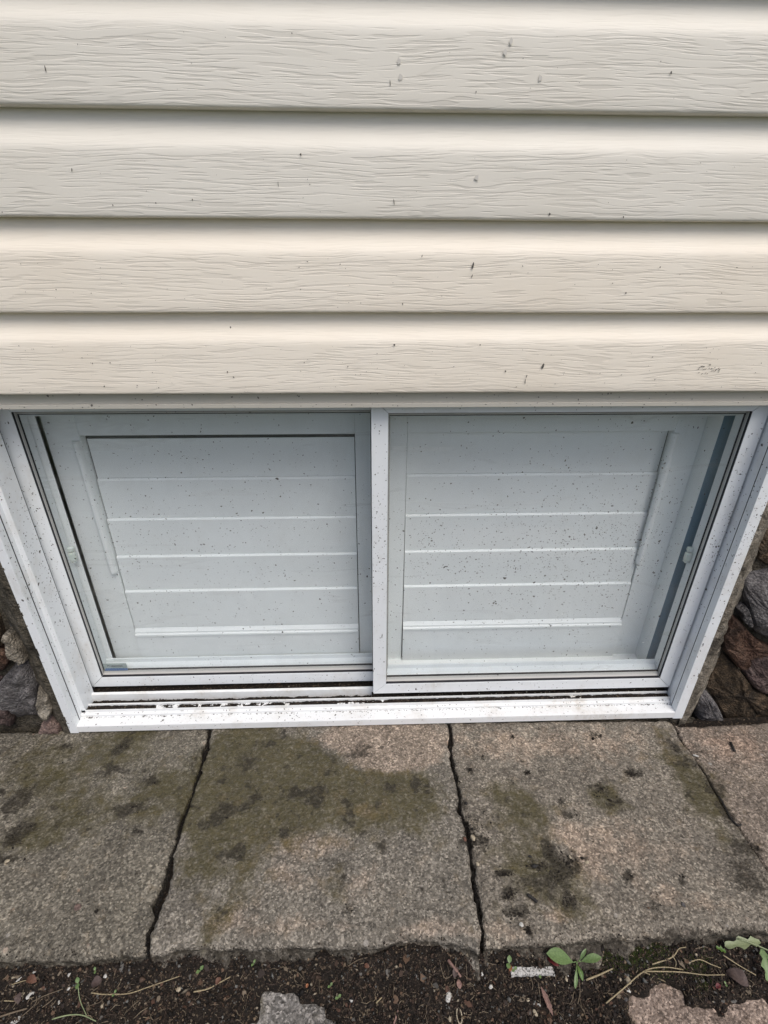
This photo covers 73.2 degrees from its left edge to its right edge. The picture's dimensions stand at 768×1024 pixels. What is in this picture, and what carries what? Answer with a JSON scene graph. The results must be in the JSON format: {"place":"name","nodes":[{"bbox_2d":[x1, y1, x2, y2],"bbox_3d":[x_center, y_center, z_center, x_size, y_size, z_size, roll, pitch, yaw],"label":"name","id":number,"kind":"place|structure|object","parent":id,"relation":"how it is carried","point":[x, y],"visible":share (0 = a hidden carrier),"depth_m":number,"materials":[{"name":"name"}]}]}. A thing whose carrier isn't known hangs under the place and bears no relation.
{"place":"outdoors","nodes":[
{"label":"outdoors","id":0,"kind":"place"},
{"bbox_2d":[0,717,767,1023],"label":"pavement","id":1,"kind":"structure","parent":0,"point":[372,812],"depth_m":0.80,"materials":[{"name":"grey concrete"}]},
{"bbox_2d":[74,904,80,910],"bbox_3d":[-0.427,0.550,0.720,0.009,0.003,0.009,-5,37,-19],"label":"pebble","id":2,"kind":"object","parent":1,"relation":"on","point":[77,907],"visible":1,"depth_m":0.72,"materials":[{"name":"stone"}]},
{"bbox_2d":[0,738,765,959],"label":"grit","id":3,"kind":"object","parent":1,"relation":"on","point":[484,939],"visible":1,"depth_m":0.69,"materials":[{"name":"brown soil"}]},
{"bbox_2d":[718,796,741,826],"bbox_3d":[0.562,0.488,0.845,0.010,0.003,0.051,-4,28,-8],"label":"crack","id":4,"kind":"object","parent":1,"relation":"on","point":[735,823],"visible":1,"depth_m":0.84,"materials":[{"name":"black concrete"}]},
{"bbox_2d":[0,934,767,1023],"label":"soil","id":5,"kind":"structure","parent":0,"point":[260,990],"depth_m":0.67,"materials":[{"name":"brown soil"}]},
{"bbox_2d":[0,1008,26,1017],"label":"dry stem","id":6,"kind":"object","parent":5,"relation":"on","point":[12,1012],"visible":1,"depth_m":0.65,"materials":[{"name":"brown plant"}]},
{"bbox_2d":[14,992,21,1003],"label":"dead leaf","id":7,"kind":"object","parent":5,"relation":"on","point":[17,997],"visible":1,"depth_m":0.66,"materials":[{"name":"plant"}]},
{"bbox_2d":[26,974,36,983],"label":"dead leaf","id":8,"kind":"object","parent":5,"relation":"on","point":[31,978],"visible":1,"depth_m":0.67,"materials":[{"name":"brown plant"}]},
{"bbox_2d":[52,1014,95,1021],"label":"dry stem","id":9,"kind":"object","parent":5,"relation":"on","point":[73,1014],"visible":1,"depth_m":0.64,"materials":[{"name":"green plant"}]},
{"bbox_2d":[75,977,79,988],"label":"seedling","id":10,"kind":"object","parent":5,"relation":"on","point":[77,981],"visible":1,"depth_m":0.67,"materials":[{"name":"green plant"}]},
{"bbox_2d":[78,987,86,1014],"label":"dry stem","id":11,"kind":"object","parent":5,"relation":"on","point":[80,1001],"visible":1,"depth_m":0.66,"materials":[{"name":"green plant"}]},
{"bbox_2d":[91,975,101,986],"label":"dead leaf","id":12,"kind":"object","parent":5,"relation":"on","point":[97,980],"visible":1,"depth_m":0.67,"materials":[{"name":"brown plant"}]},
{"bbox_2d":[91,976,178,994],"bbox_3d":[-0.321,0.614,0.666,0.110,0.005,0.009,-4,28,-8],"label":"dry stem","id":13,"kind":"object","parent":5,"relation":"on","point":[132,992],"visible":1,"depth_m":0.66,"materials":[{"name":"brown plant"}]},
{"bbox_2d":[193,977,229,992],"bbox_3d":[-0.223,0.616,0.672,0.047,0.005,0.005,-8,29,-16],"label":"dry stem","id":14,"kind":"object","parent":5,"relation":"on","point":[209,987],"visible":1,"depth_m":0.67,"materials":[{"name":"beige plant"}]},
{"bbox_2d":[215,977,220,984],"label":"dead leaf","id":15,"kind":"object","parent":14,"relation":"on","point":[218,979],"visible":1,"depth_m":0.67,"materials":[{"name":"brown plant"}]},
{"bbox_2d":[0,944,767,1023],"bbox_3d":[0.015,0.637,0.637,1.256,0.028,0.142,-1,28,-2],"label":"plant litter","id":16,"kind":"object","parent":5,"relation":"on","point":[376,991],"visible":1,"depth_m":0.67,"materials":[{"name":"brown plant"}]},
{"bbox_2d":[445,992,451,1002],"bbox_3d":[0.083,0.623,0.664,0.008,0.005,0.012,17,28,15],"label":"white chip","id":17,"kind":"object","parent":5,"relation":"on","point":[448,996],"visible":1,"depth_m":0.66,"materials":[{"name":"white stone"}]},
{"bbox_2d":[447,959,460,976],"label":"dry stem","id":18,"kind":"object","parent":5,"relation":"on","point":[452,965],"visible":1,"depth_m":0.68,"materials":[{"name":"brown plant"}]},
{"bbox_2d":[453,966,458,977],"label":"dead leaf","id":19,"kind":"object","parent":5,"relation":"on","point":[455,973],"visible":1,"depth_m":0.68,"materials":[{"name":"brown plant"}]},
{"bbox_2d":[456,1009,462,1023],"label":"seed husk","id":20,"kind":"object","parent":5,"relation":"on","point":[457,1016],"visible":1,"depth_m":0.65,"materials":[{"name":"beige plant"}]},
{"bbox_2d":[457,979,461,988],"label":"dead leaf","id":21,"kind":"object","parent":5,"relation":"on","point":[459,984],"visible":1,"depth_m":0.67,"materials":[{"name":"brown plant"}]},
{"bbox_2d":[506,955,511,968],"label":"seedling","id":22,"kind":"object","parent":5,"relation":"on","point":[509,959],"visible":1,"depth_m":0.69,"materials":[{"name":"green plant"}]},
{"bbox_2d":[510,966,554,977],"bbox_3d":[0.196,0.608,0.684,0.059,0.006,0.012,-1,28,-2],"label":"plaster strip","id":23,"kind":"object","parent":5,"relation":"on","point":[527,971],"visible":1,"depth_m":0.68,"materials":[{"name":"white paint"}]},
{"bbox_2d":[541,987,552,1014],"bbox_3d":[0.208,0.623,0.659,0.009,0.003,0.029,-1,28,-2],"label":"bark scrap","id":24,"kind":"object","parent":5,"relation":"on","point":[547,1001],"visible":1,"depth_m":0.66,"materials":[{"name":"brown wood"}]},
{"bbox_2d":[547,957,558,965],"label":"dead leaf","id":25,"kind":"object","parent":5,"relation":"on","point":[550,960],"visible":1,"depth_m":0.69,"materials":[{"name":"brown plant"}]},
{"bbox_2d":[546,947,601,988],"bbox_3d":[0.254,0.602,0.684,0.074,0.021,0.037,-1,28,-2],"label":"weed","id":26,"kind":"object","parent":5,"relation":"on","point":[558,955],"visible":1,"depth_m":0.69,"materials":[{"name":"green plant"}]},
{"bbox_2d":[586,968,612,980],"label":"dry stem","id":27,"kind":"object","parent":5,"relation":"on","point":[592,977],"visible":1,"depth_m":0.68,"materials":[{"name":"beige plant"}]},
{"bbox_2d":[605,967,682,1003],"bbox_3d":[0.340,0.614,0.679,0.121,0.006,0.014,-8,29,-15],"label":"dry stem","id":28,"kind":"object","parent":5,"relation":"on","point":[618,992],"visible":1,"depth_m":0.68,"materials":[{"name":"beige plant"}]},
{"bbox_2d":[587,942,726,994],"bbox_3d":[0.352,0.610,0.701,0.214,0.038,0.066,3,28,6],"label":"moss","id":29,"kind":"object","parent":5,"relation":"on","point":[636,954],"visible":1,"depth_m":0.69,"materials":[{"name":"green plant"}]},
{"bbox_2d":[652,947,685,964],"bbox_3d":[0.384,0.598,0.696,0.053,0.012,0.004,-9,29,-17],"label":"dry stem","id":30,"kind":"object","parent":5,"relation":"on","point":[670,957],"visible":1,"depth_m":0.70,"materials":[{"name":"beige plant"}]},
{"bbox_2d":[645,971,724,975],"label":"dry stem","id":31,"kind":"object","parent":5,"relation":"on","point":[686,972],"visible":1,"depth_m":0.69,"materials":[{"name":"beige plant"}]},
{"bbox_2d":[691,959,720,967],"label":"dry stem","id":32,"kind":"object","parent":5,"relation":"on","point":[704,961],"visible":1,"depth_m":0.69,"materials":[{"name":"beige plant"}]},
{"bbox_2d":[726,968,748,985],"bbox_3d":[0.463,0.609,0.677,0.021,0.011,0.020,-1,28,-2],"label":"dead leaf","id":33,"kind":"object","parent":5,"relation":"on","point":[738,975],"visible":1,"depth_m":0.68,"materials":[{"name":"plant"}]},
{"bbox_2d":[723,955,755,974],"bbox_3d":[0.473,0.603,0.688,0.040,0.009,0.002,14,31,24],"label":"dry stem","id":34,"kind":"object","parent":5,"relation":"on","point":[738,965],"visible":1,"depth_m":0.69,"materials":[{"name":"beige plant"}]},
{"bbox_2d":[716,936,767,980],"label":"weed","id":35,"kind":"object","parent":5,"relation":"on","point":[742,942],"visible":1,"depth_m":0.69,"materials":[{"name":"green plant"}]},
{"bbox_2d":[527,893,537,902],"bbox_3d":[0.210,0.546,0.731,0.016,0.005,0.006,22,35,35],"label":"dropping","id":36,"kind":"object","parent":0,"point":[535,900],"visible":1,"depth_m":0.73,"materials":[{"name":"black"}]},
{"bbox_2d":[446,718,643,723],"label":"ground","id":37,"kind":"structure","parent":0,"point":[565,720],"depth_m":1.08,"materials":[{"name":"concrete"}]},
{"bbox_2d":[0,502,767,734],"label":"foundation wall","id":38,"kind":"structure","parent":37,"relation":"on","point":[732,681],"depth_m":0.93,"materials":[{"name":"stone"}]},
{"bbox_2d":[0,0,767,403],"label":"siding wall","id":39,"kind":"structure","parent":38,"relation":"on","point":[356,200],"depth_m":0.59,"materials":[{"name":"beige plastic"}]},
{"bbox_2d":[0,392,767,732],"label":"basement window","id":40,"kind":"structure","parent":38,"relation":"attached to","point":[94,688],"depth_m":0.95,"materials":[{"name":"white plastic"}]},
{"bbox_2d":[27,415,735,658],"bbox_3d":[-0.009,0.069,0.944,1.140,0.607,0.066,-1,28,-2],"label":"window lining","id":41,"kind":"object","parent":40,"relation":"attached to","point":[715,435],"depth_m":0.91,"materials":[{"name":"white plastic"}]},
{"bbox_3d":[-0.011,0.083,0.923,1.260,0.660,0.130,-1,28,-2],"label":"window cavity","id":42,"kind":"object","parent":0,"visible":0},
{"bbox_2d":[40,414,371,657],"bbox_3d":[-0.274,0.065,0.942,0.534,0.612,0.048,-1,28,-2],"label":"interior shutter","id":43,"kind":"object","parent":42,"relation":"attached to","point":[332,441],"visible":0.67,"depth_m":0.92,"materials":[{"name":"grey plastic"}]},
{"bbox_2d":[388,416,707,663],"bbox_3d":[0.262,0.059,0.959,0.537,0.612,0.048,-1,28,-2],"label":"interior shutter","id":44,"kind":"object","parent":42,"relation":"attached to","point":[417,477],"visible":0.84,"depth_m":0.95,"materials":[{"name":"grey plastic"}]}
]}

